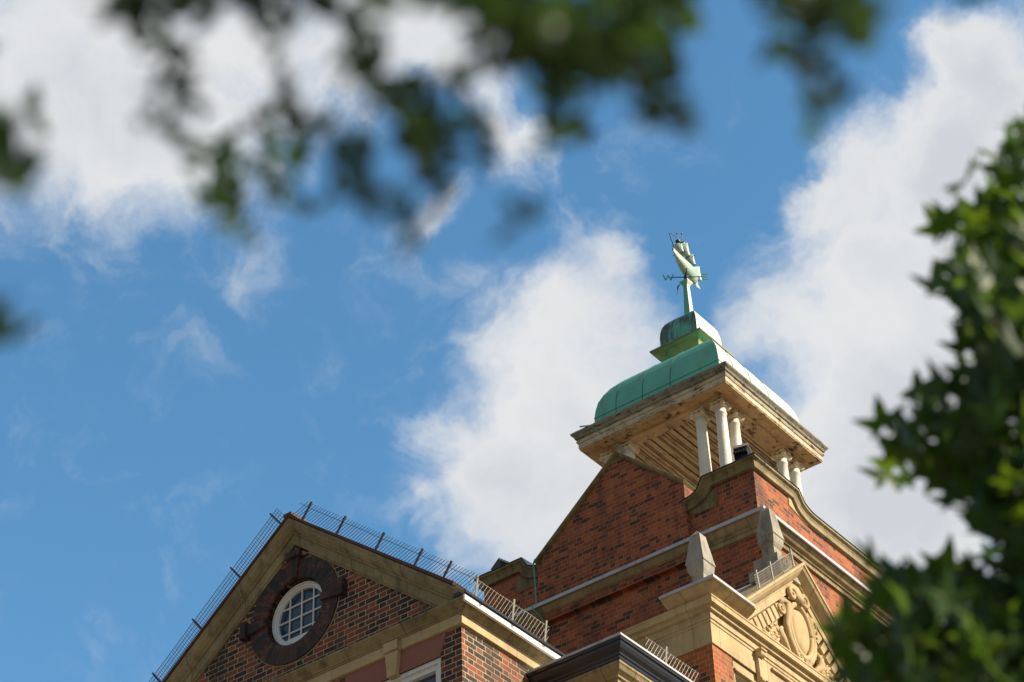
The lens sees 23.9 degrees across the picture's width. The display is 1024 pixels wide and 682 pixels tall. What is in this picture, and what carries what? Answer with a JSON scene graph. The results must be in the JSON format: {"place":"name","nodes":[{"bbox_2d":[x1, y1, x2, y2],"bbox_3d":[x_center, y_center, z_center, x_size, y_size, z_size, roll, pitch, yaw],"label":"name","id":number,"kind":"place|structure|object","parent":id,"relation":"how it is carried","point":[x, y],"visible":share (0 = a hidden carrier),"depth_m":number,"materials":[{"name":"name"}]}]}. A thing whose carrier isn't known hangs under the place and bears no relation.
{"place":"outdoors","nodes":[
{"label":"outdoors","id":0,"kind":"place"},
{"bbox_2d":[0,0,1023,681],"label":"sky","id":1,"kind":"structure","parent":0,"point":[180,385],"materials":[{"name":"blue"}]},
{"label":"ground","id":2,"kind":"structure","parent":0,"visible":0},
{"bbox_2d":[162,511,564,681],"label":"brick wing","id":3,"kind":"structure","parent":2,"relation":"on","point":[304,601],"depth_m":29.89,"materials":[{"name":"brown brick"}]},
{"bbox_2d":[149,509,283,681],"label":"wire guard","id":4,"kind":"object","parent":3,"relation":"on","point":[195,622],"visible":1,"depth_m":31.51,"materials":[{"name":"grey metal"}]},
{"bbox_2d":[272,580,321,644],"bbox_3d":[-2.679,3.472,30.647,0.960,0.960,0.090,-27,-44,28],"label":"round window","id":5,"kind":"structure","parent":3,"relation":"in","point":[299,608],"depth_m":30.75,"materials":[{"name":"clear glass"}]},
{"bbox_2d":[296,501,480,588],"bbox_3d":[-1.602,2.493,29.981,3.044,2.432,0.022,-27,-44,28],"label":"wire guard","id":6,"kind":"object","parent":3,"relation":"on","point":[377,546],"visible":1,"depth_m":30.00,"materials":[{"name":"grey metal"}]},
{"bbox_2d":[385,657,440,681],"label":"window","id":7,"kind":"structure","parent":3,"relation":"in","point":[430,671],"depth_m":28.63,"materials":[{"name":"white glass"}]},
{"bbox_2d":[467,574,548,641],"bbox_3d":[-0.037,3.260,29.221,0.115,0.353,1.614,-27,-44,28],"label":"wire guard","id":8,"kind":"object","parent":3,"relation":"on","point":[513,608],"visible":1,"depth_m":29.24,"materials":[{"name":"grey metal"}]},
{"bbox_2d":[0,0,977,343],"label":"overhanging tree","id":9,"kind":"object","parent":2,"relation":"on","point":[562,48],"visible":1,"depth_m":2.54,"materials":[{"name":"green plant"}]},
{"bbox_2d":[527,632,692,681],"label":"stone porch","id":10,"kind":"object","parent":2,"relation":"on","point":[619,657],"visible":1,"depth_m":28.84,"materials":[{"name":"black paint"}]},
{"bbox_2d":[645,637,698,680],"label":"wire guard","id":11,"kind":"object","parent":10,"relation":"on","point":[666,652],"visible":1,"depth_m":29.44,"materials":[{"name":"grey metal"}]},
{"bbox_2d":[473,451,890,654],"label":"corner block","id":12,"kind":"structure","parent":2,"relation":"on","point":[610,559],"depth_m":34.88,"materials":[{"name":"red brick"}]},
{"bbox_2d":[490,558,508,569],"bbox_3d":[-0.166,3.468,36.725,0.210,0.264,0.259,24,-45,-29],"label":"floodlight","id":13,"kind":"object","parent":12,"relation":"on","point":[499,562],"visible":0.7,"depth_m":36.70,"materials":[{"name":"black paint"}]},
{"bbox_2d":[570,278,828,494],"bbox_3d":[3.028,1.549,39.045,3.000,6.540,3.017,-27,-44,28],"label":"cupola","id":14,"kind":"object","parent":12,"relation":"on","point":[695,404],"visible":0.54,"depth_m":38.39,"materials":[{"name":"beige paint"}]},
{"bbox_2d":[663,232,707,294],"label":"weather vane","id":15,"kind":"object","parent":14,"relation":"on","point":[688,270],"visible":1,"depth_m":41.23,"materials":[{"name":"green metal"}]},
{"bbox_2d":[733,443,751,459],"bbox_3d":[3.304,1.643,34.596,0.230,0.289,0.283,-16,-40,17],"label":"floodlight","id":16,"kind":"object","parent":12,"relation":"on","point":[741,450],"visible":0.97,"depth_m":34.54,"materials":[{"name":"black paint"}]},
{"bbox_2d":[604,507,845,681],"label":"pedimented bay","id":17,"kind":"object","parent":2,"relation":"on","point":[709,626],"visible":0.94,"depth_m":30.84,"materials":[{"name":"beige stone"}]},
{"bbox_2d":[754,549,794,588],"bbox_3d":[3.478,3.022,32.063,0.022,1.125,1.104,-27,-44,28],"label":"wire guard","id":18,"kind":"object","parent":17,"relation":"on","point":[770,572],"visible":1,"depth_m":32.02,"materials":[{"name":"grey metal"}]},
{"bbox_2d":[813,112,1023,681],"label":"maple tree","id":19,"kind":"object","parent":2,"relation":"on","point":[974,454],"visible":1,"depth_m":5.94,"materials":[{"name":"green plant"}]}
]}

